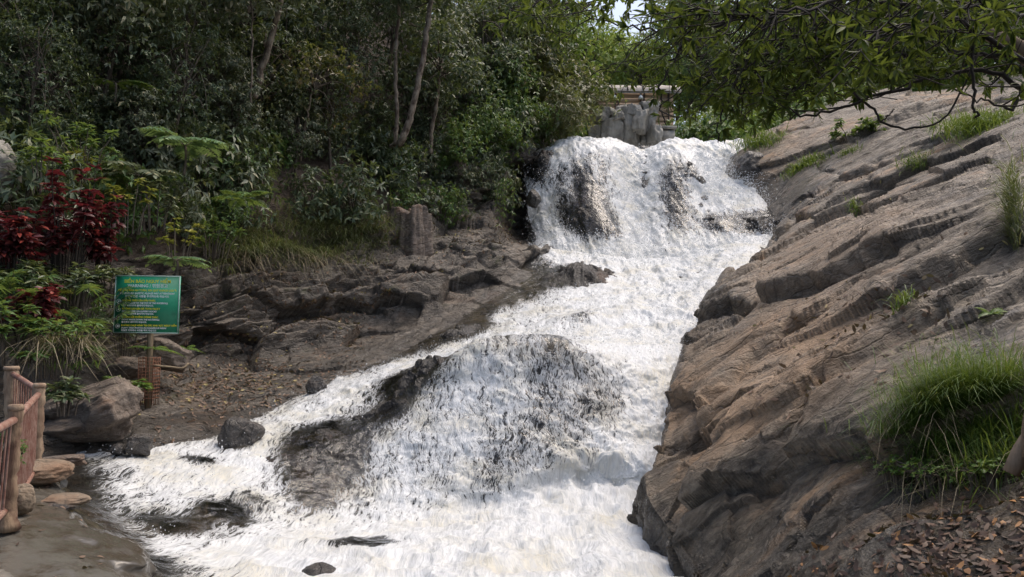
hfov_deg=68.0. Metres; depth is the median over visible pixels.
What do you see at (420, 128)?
forest shrub
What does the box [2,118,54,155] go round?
forest shrub
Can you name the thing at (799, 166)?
grass tuft
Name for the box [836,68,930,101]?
bush
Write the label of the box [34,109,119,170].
green shrub
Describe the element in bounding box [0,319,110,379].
green shrub
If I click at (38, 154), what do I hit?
green shrub
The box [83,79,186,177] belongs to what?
forest tree
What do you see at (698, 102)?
tree
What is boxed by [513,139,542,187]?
forest shrub
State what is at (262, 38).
forest tree
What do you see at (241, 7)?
straight sapling
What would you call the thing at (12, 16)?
forest tree
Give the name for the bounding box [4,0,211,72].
slim tree
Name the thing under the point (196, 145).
fern
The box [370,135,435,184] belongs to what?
forest shrub
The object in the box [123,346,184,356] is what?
fern
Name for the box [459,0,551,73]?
forest tree
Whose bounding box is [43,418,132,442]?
boulder
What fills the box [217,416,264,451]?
rock
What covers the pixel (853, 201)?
grass tuft
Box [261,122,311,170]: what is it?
forest shrub
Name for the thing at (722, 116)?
bush
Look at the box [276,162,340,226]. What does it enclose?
forest shrub
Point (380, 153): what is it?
forest shrub
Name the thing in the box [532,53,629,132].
bank bush
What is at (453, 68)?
shaded tree
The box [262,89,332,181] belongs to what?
forest tree
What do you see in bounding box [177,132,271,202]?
forest shrub
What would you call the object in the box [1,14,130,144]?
forest tree
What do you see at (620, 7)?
sky
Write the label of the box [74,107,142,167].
forest shrub
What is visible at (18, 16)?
forest tree
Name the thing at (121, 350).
lady palm
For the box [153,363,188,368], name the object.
wooden stick
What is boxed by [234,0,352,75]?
forest tree
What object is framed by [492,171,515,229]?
hanging branch
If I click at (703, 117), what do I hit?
bush
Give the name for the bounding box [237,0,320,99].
leaning tree
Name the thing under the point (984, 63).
bush
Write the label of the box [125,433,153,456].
rock
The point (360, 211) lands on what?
forest shrub
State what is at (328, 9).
forest tree
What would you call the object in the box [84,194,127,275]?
red shrub
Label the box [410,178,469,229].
forest shrub
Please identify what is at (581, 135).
bush
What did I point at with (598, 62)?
tree
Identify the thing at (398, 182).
forest shrub
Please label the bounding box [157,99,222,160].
forest shrub
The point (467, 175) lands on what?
forest shrub
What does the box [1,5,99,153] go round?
forest tree
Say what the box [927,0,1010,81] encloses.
tree
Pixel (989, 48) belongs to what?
bush
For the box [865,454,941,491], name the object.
weed
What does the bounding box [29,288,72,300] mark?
fern
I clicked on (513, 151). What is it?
forest shrub
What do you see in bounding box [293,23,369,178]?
forest tree
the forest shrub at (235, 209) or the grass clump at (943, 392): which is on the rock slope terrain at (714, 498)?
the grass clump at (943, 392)
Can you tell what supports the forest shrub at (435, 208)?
on the bank terrain at (428, 302)
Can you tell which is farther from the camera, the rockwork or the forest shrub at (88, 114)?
the rockwork
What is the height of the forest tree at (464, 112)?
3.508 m
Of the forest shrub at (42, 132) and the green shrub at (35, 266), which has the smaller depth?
the green shrub at (35, 266)
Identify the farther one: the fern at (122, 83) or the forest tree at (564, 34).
the forest tree at (564, 34)
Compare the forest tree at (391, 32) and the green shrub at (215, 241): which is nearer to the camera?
the green shrub at (215, 241)
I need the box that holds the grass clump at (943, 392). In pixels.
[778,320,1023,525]
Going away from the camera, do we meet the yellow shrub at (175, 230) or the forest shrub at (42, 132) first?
the yellow shrub at (175, 230)
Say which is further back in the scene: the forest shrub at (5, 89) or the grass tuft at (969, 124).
the grass tuft at (969, 124)
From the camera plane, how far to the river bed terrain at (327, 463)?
12.73 m
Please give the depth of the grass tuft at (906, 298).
8.63 m
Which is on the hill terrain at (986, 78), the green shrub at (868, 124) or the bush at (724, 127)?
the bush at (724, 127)
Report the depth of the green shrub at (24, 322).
10.78 m
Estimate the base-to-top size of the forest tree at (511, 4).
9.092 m
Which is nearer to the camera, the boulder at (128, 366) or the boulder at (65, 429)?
the boulder at (65, 429)
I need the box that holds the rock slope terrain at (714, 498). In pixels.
[627,75,1023,576]
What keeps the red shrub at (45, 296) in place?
on the bank terrain at (428, 302)
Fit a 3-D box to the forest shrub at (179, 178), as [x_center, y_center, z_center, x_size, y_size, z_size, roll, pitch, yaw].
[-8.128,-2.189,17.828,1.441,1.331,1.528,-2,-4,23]
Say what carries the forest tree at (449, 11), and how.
on the bank terrain at (428, 302)
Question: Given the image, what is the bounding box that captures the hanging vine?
[698,3,981,130]
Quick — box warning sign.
[113,275,180,408]
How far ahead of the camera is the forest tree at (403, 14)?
30.83 m
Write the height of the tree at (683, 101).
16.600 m
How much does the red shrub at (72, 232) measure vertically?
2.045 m
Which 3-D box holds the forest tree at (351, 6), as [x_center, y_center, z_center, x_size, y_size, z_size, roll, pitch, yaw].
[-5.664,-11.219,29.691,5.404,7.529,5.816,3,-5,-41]
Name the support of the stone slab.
on the hill terrain at (986, 78)
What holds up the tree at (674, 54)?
on the hill terrain at (986, 78)
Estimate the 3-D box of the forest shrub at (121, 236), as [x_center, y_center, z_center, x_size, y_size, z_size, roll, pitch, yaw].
[-8.207,-1.673,16.001,2.425,2.328,2.796,2,-4,-25]
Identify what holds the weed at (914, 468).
on the rock slope terrain at (714, 498)
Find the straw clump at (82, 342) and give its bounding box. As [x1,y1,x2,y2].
[0,325,144,396]
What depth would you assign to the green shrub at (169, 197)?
15.16 m
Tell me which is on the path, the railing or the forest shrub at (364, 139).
the railing
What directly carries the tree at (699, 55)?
on the hill terrain at (986, 78)
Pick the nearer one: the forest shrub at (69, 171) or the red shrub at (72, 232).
the red shrub at (72, 232)
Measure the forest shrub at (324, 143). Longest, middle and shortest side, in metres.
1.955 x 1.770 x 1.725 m
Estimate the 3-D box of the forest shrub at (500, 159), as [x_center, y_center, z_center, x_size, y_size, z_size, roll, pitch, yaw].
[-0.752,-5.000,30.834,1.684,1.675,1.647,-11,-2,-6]
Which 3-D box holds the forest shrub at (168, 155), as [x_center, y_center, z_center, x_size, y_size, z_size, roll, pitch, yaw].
[-8.603,-3.502,18.303,2.306,2.366,2.613,-1,8,-36]
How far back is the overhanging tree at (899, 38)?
4.96 m
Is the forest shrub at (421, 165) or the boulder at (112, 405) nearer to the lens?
the boulder at (112, 405)
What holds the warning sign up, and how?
on the bank terrain at (428, 302)
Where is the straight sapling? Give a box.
[190,0,313,102]
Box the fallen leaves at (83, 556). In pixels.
[16,482,102,576]
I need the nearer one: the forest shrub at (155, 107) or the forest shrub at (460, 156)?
the forest shrub at (155, 107)
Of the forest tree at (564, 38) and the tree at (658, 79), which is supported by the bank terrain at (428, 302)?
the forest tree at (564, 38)
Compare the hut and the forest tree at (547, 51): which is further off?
the hut
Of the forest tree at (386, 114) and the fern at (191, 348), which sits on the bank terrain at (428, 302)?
the forest tree at (386, 114)
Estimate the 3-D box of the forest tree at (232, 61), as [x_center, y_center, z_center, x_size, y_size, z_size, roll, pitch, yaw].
[-8.171,-5.030,20.679,2.864,3.990,3.082,3,-5,-32]
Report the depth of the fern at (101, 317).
12.66 m
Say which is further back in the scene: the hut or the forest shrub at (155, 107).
the hut
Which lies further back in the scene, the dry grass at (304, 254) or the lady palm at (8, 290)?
the dry grass at (304, 254)
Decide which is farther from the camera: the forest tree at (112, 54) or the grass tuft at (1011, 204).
the forest tree at (112, 54)
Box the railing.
[0,366,45,532]
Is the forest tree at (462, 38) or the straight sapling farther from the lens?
the forest tree at (462, 38)
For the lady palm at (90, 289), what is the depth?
12.43 m
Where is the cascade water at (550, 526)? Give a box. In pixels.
[65,234,771,576]
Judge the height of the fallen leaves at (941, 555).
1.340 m
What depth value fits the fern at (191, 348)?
14.40 m
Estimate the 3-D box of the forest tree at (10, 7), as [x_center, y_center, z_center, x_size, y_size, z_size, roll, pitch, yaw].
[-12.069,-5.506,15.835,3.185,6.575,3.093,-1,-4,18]
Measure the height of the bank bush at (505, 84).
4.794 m
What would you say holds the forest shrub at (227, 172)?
on the bank terrain at (428, 302)
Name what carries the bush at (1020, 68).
on the hill terrain at (986, 78)
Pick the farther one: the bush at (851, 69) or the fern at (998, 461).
the bush at (851, 69)
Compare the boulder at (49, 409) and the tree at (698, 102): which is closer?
the boulder at (49, 409)
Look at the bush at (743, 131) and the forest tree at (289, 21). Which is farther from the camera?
the bush at (743, 131)
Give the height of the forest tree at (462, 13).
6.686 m
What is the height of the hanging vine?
1.156 m
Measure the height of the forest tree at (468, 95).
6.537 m
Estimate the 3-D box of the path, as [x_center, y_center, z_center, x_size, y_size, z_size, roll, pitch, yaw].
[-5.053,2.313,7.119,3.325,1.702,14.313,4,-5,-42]
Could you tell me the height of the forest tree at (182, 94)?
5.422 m
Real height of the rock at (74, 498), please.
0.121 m
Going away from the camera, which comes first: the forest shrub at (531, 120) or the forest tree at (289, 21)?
the forest tree at (289, 21)
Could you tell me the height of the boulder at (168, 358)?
0.687 m
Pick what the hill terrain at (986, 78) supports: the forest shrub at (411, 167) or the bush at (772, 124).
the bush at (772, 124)
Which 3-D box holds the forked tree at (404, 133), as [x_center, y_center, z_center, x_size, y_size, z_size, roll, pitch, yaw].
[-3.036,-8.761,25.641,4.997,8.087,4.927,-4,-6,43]
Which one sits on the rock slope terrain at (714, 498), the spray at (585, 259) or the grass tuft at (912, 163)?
the grass tuft at (912, 163)
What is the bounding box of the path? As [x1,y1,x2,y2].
[0,446,156,576]
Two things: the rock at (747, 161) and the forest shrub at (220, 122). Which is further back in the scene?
the rock at (747, 161)
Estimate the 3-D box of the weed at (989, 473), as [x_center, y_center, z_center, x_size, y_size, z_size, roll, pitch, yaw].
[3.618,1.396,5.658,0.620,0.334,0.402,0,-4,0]
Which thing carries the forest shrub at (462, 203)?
on the bank terrain at (428, 302)
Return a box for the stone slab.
[661,126,676,140]
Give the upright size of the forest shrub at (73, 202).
1.732 m
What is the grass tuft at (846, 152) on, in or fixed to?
on the rock slope terrain at (714, 498)
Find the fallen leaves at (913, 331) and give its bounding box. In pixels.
[730,139,1021,422]
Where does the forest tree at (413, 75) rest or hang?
on the bank terrain at (428, 302)
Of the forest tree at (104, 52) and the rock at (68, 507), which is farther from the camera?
the forest tree at (104, 52)
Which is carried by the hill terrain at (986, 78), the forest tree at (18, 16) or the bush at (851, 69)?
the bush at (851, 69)
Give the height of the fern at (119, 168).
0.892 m
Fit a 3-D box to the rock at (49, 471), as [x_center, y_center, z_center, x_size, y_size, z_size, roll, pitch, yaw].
[-5.545,2.141,8.852,0.781,0.319,0.645,1,-4,-17]
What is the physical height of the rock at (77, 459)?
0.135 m
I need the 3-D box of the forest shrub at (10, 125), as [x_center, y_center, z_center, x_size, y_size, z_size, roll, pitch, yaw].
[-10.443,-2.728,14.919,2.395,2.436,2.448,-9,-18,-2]
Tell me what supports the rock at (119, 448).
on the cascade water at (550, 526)
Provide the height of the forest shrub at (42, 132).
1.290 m
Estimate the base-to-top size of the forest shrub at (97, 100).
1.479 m
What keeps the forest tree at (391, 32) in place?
on the bank terrain at (428, 302)
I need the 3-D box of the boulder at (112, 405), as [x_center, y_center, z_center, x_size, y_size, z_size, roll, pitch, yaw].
[-6.282,1.840,11.561,1.225,0.845,0.847,-1,-4,14]
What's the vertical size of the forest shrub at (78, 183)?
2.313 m
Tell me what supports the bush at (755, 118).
on the hill terrain at (986, 78)
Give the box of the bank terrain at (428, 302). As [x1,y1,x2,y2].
[0,0,556,484]
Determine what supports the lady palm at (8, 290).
on the bank terrain at (428, 302)
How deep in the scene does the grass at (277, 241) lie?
21.25 m
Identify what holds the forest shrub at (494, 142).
on the bank terrain at (428, 302)
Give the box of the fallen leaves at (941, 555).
[782,482,1023,576]
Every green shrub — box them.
[0,260,69,304]
[0,300,59,365]
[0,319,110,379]
[0,431,27,484]
[10,258,112,308]
[20,138,71,193]
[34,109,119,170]
[45,375,93,416]
[87,264,143,307]
[104,375,153,391]
[128,178,185,231]
[195,217,246,258]
[827,114,886,143]
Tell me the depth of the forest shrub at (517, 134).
31.66 m
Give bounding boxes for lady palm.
[0,269,62,340]
[53,283,136,353]
[93,302,139,356]
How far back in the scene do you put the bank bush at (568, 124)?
32.41 m
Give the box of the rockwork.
[588,101,662,146]
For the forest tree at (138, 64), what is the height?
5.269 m
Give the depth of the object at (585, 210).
29.04 m
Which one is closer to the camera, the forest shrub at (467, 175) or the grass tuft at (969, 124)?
the grass tuft at (969, 124)
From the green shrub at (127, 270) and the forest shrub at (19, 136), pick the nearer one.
the green shrub at (127, 270)
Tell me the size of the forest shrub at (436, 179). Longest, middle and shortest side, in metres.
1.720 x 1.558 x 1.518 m
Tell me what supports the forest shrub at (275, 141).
on the bank terrain at (428, 302)
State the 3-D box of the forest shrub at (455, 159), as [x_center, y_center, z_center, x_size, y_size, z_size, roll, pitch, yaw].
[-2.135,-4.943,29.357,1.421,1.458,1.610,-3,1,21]
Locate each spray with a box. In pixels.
[85,230,772,552]
[519,140,785,265]
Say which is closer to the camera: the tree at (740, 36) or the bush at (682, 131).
the bush at (682, 131)
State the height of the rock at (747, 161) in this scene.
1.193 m
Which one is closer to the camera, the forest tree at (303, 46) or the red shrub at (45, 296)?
the red shrub at (45, 296)
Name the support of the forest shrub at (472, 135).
on the bank terrain at (428, 302)
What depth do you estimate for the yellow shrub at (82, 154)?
14.52 m
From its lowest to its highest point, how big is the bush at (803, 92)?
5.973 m
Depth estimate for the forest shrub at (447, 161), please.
28.24 m
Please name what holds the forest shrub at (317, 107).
on the bank terrain at (428, 302)
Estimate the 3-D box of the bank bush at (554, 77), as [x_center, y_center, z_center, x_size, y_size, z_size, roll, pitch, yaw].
[0.512,-9.023,33.990,6.039,5.270,5.054,4,-6,-44]
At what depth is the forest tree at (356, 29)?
25.46 m
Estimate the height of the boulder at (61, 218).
0.594 m
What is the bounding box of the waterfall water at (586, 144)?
[524,136,767,258]
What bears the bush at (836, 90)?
on the hill terrain at (986, 78)
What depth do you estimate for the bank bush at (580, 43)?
35.96 m
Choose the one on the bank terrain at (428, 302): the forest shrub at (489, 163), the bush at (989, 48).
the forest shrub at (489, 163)
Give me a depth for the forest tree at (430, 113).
28.08 m
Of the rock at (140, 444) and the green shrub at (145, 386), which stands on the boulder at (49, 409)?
the green shrub at (145, 386)
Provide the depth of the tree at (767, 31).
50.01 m
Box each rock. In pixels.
[17,483,35,515]
[30,458,74,485]
[41,492,91,504]
[42,454,86,465]
[48,503,76,510]
[109,443,125,455]
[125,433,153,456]
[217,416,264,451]
[302,562,335,575]
[305,375,326,394]
[526,189,541,207]
[734,151,763,175]
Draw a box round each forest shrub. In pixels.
[0,50,41,143]
[0,90,50,190]
[0,117,110,252]
[0,119,109,213]
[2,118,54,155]
[9,163,128,245]
[14,113,70,149]
[18,139,101,199]
[38,78,120,147]
[63,123,127,182]
[65,147,184,265]
[68,86,149,130]
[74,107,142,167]
[74,147,127,203]
[102,96,203,185]
[116,160,213,235]
[118,70,217,134]
[142,164,196,223]
[147,123,257,217]
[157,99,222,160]
[161,130,210,175]
[166,194,216,247]
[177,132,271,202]
[191,193,267,248]
[198,110,246,134]
[199,104,263,160]
[200,148,286,234]
[204,124,290,210]
[236,117,298,175]
[254,95,325,152]
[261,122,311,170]
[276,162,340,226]
[300,116,345,163]
[314,144,398,228]
[319,108,375,161]
[342,96,414,165]
[366,133,427,194]
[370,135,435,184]
[383,186,429,211]
[398,179,443,214]
[400,132,442,177]
[403,111,454,161]
[407,178,433,203]
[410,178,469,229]
[422,148,455,178]
[427,164,460,195]
[435,117,488,166]
[437,189,479,224]
[442,152,473,165]
[446,162,486,198]
[447,123,485,161]
[449,145,515,204]
[454,142,491,165]
[471,141,511,175]
[477,130,506,152]
[478,164,524,208]
[481,148,514,173]
[483,121,525,177]
[490,109,530,145]
[494,102,553,153]
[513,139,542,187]
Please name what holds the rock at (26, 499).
on the path
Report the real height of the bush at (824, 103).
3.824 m
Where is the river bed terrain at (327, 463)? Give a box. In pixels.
[67,259,698,576]
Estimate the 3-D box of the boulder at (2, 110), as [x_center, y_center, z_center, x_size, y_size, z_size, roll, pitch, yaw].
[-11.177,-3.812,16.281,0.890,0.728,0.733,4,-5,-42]
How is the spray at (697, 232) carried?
on the waterfall water at (586, 144)
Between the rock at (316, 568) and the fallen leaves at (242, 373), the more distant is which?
the fallen leaves at (242, 373)
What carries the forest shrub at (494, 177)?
on the bank terrain at (428, 302)
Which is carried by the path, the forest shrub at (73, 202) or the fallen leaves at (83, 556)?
the fallen leaves at (83, 556)
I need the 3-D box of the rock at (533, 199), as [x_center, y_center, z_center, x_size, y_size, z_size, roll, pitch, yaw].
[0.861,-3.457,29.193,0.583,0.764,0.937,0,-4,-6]
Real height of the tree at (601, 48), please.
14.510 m
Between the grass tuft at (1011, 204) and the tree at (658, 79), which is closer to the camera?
the grass tuft at (1011, 204)
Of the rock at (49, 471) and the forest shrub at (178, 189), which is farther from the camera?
the forest shrub at (178, 189)
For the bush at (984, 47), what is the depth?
33.95 m
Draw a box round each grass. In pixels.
[165,241,395,286]
[179,197,446,275]
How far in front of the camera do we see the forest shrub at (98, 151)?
16.43 m
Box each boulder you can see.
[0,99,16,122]
[0,140,21,204]
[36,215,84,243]
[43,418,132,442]
[44,375,141,419]
[65,382,143,435]
[100,356,152,379]
[153,337,193,372]
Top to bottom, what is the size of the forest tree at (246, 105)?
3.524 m
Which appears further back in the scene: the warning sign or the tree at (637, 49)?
the tree at (637, 49)
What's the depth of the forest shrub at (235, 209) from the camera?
18.64 m
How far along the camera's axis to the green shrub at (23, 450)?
6.80 m
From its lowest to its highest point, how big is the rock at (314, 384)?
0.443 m
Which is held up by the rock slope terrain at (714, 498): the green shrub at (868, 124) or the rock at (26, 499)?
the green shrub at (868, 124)
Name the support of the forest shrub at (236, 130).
on the bank terrain at (428, 302)
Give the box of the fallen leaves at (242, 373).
[131,208,522,442]
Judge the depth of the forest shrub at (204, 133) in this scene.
19.34 m
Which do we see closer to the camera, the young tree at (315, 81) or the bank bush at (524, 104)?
the young tree at (315, 81)
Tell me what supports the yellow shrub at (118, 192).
on the bank terrain at (428, 302)
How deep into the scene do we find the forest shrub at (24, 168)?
13.56 m
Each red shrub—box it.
[0,207,48,273]
[0,283,67,343]
[36,156,106,276]
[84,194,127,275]
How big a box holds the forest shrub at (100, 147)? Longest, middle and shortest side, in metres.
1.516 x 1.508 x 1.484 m
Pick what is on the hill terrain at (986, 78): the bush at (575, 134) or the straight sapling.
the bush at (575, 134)
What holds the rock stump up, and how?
on the bank terrain at (428, 302)
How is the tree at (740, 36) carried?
on the hill terrain at (986, 78)
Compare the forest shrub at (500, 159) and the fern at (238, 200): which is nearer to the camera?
the fern at (238, 200)
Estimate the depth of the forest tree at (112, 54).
18.12 m
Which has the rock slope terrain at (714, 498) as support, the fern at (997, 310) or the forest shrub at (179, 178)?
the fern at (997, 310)
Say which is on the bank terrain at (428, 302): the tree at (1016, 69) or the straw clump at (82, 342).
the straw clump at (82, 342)
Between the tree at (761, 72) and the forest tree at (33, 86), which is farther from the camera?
the tree at (761, 72)
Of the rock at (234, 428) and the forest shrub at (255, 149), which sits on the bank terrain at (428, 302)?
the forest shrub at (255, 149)
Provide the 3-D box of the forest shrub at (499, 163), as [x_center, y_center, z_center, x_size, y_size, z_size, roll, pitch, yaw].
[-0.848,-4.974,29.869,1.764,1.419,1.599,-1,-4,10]
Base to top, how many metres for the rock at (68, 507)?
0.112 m
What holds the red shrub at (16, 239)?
on the bank terrain at (428, 302)
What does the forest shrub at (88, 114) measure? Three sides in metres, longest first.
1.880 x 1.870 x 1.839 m
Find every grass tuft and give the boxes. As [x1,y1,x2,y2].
[719,122,804,153]
[780,143,840,180]
[835,140,862,159]
[845,195,862,216]
[873,284,924,318]
[888,147,937,175]
[905,102,1023,147]
[976,128,1023,259]
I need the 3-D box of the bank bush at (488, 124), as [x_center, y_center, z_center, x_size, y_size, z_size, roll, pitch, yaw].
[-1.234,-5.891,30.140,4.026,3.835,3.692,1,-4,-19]
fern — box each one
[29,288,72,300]
[57,310,113,323]
[76,160,183,202]
[81,78,166,107]
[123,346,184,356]
[133,126,235,175]
[134,254,213,275]
[182,345,204,353]
[205,190,273,211]
[975,307,1007,317]
[985,453,1023,474]
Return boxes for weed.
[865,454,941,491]
[889,456,986,498]
[953,452,1023,492]
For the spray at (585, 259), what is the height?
6.221 m
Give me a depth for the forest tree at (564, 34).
36.78 m
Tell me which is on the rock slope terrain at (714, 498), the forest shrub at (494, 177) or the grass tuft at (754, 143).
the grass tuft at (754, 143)
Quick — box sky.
[451,0,788,123]
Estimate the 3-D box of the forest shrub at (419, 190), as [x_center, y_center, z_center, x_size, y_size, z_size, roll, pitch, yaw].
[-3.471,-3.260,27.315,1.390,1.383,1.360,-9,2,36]
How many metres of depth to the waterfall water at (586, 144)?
29.65 m
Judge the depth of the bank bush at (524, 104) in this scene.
31.50 m
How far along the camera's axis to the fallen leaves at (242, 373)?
17.22 m
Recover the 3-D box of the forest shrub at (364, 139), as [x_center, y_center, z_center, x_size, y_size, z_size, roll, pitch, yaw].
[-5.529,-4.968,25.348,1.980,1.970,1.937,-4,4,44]
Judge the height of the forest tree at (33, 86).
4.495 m
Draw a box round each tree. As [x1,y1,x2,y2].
[0,0,13,82]
[0,0,46,47]
[0,0,78,86]
[0,0,91,142]
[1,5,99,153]
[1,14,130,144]
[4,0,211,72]
[28,2,147,101]
[45,0,189,133]
[67,0,197,87]
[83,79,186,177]
[90,0,192,119]
[127,0,235,165]
[160,21,267,129]
[164,0,260,95]
[185,0,326,113]
[198,70,289,157]
[208,11,317,157]
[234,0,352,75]
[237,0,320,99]
[238,0,366,101]
[244,33,381,160]
[247,5,325,153]
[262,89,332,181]
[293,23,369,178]
[317,0,398,160]
[318,0,424,84]
[338,0,459,126]
[348,0,439,49]
[351,77,402,174]
[361,0,487,147]
[363,52,459,144]
[377,1,499,107]
[385,16,501,154]
[402,69,459,179]
[403,0,494,98]
[434,0,496,29]
[438,24,508,127]
[443,0,539,107]
[453,94,505,159]
[457,0,550,103]
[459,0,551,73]
[479,7,590,130]
[481,0,1023,476]
[521,0,595,79]
[539,0,652,85]
[548,2,574,58]
[575,20,667,84]
[602,29,691,124]
[624,32,673,99]
[636,0,718,125]
[638,0,746,115]
[663,32,738,120]
[682,29,758,119]
[702,3,777,103]
[711,26,820,123]
[736,0,846,83]
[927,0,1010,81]
[997,66,1021,75]
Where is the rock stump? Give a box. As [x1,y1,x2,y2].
[390,204,433,255]
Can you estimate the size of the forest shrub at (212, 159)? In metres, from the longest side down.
2.966 x 2.685 x 2.617 m
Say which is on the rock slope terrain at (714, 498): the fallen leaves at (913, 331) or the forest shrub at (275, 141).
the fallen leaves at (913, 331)
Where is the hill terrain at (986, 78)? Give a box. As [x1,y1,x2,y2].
[971,72,1017,84]
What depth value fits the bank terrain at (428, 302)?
19.44 m
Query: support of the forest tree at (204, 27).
on the bank terrain at (428, 302)
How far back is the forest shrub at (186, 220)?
17.58 m
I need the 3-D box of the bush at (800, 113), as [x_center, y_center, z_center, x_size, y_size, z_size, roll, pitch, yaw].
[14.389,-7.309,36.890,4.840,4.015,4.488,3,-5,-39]
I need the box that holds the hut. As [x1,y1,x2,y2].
[577,84,680,127]
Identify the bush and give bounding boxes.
[440,88,533,173]
[458,33,550,110]
[460,27,581,129]
[477,7,610,91]
[477,76,564,148]
[507,71,621,147]
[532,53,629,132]
[562,124,587,138]
[572,104,594,136]
[663,111,736,141]
[673,104,729,136]
[693,113,756,140]
[703,98,780,139]
[720,113,787,141]
[738,112,793,138]
[740,102,809,135]
[755,95,822,130]
[774,75,833,108]
[776,90,826,119]
[802,85,862,109]
[823,78,865,100]
[834,58,880,91]
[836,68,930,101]
[866,46,978,91]
[888,33,991,90]
[943,0,1022,74]
[951,19,1023,75]
[961,3,1023,63]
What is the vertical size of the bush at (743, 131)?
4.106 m
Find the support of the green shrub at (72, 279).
on the bank terrain at (428, 302)
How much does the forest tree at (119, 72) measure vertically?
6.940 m
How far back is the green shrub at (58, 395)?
10.22 m
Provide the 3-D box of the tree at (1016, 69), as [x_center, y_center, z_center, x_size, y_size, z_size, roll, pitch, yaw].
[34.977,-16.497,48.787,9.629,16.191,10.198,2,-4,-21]
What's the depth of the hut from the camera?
42.41 m
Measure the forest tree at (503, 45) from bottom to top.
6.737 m
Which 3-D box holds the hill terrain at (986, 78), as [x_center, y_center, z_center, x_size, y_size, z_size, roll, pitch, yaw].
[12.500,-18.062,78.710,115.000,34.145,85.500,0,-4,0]
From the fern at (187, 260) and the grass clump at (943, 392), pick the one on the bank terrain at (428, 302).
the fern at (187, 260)
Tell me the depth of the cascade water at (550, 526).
12.10 m
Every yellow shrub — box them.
[64,149,96,181]
[103,178,157,235]
[155,217,204,257]
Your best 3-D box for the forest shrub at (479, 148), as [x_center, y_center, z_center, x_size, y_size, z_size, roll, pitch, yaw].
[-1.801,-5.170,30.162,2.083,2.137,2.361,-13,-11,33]
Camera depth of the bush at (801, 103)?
38.25 m
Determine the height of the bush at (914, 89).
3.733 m
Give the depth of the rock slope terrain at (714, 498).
9.88 m

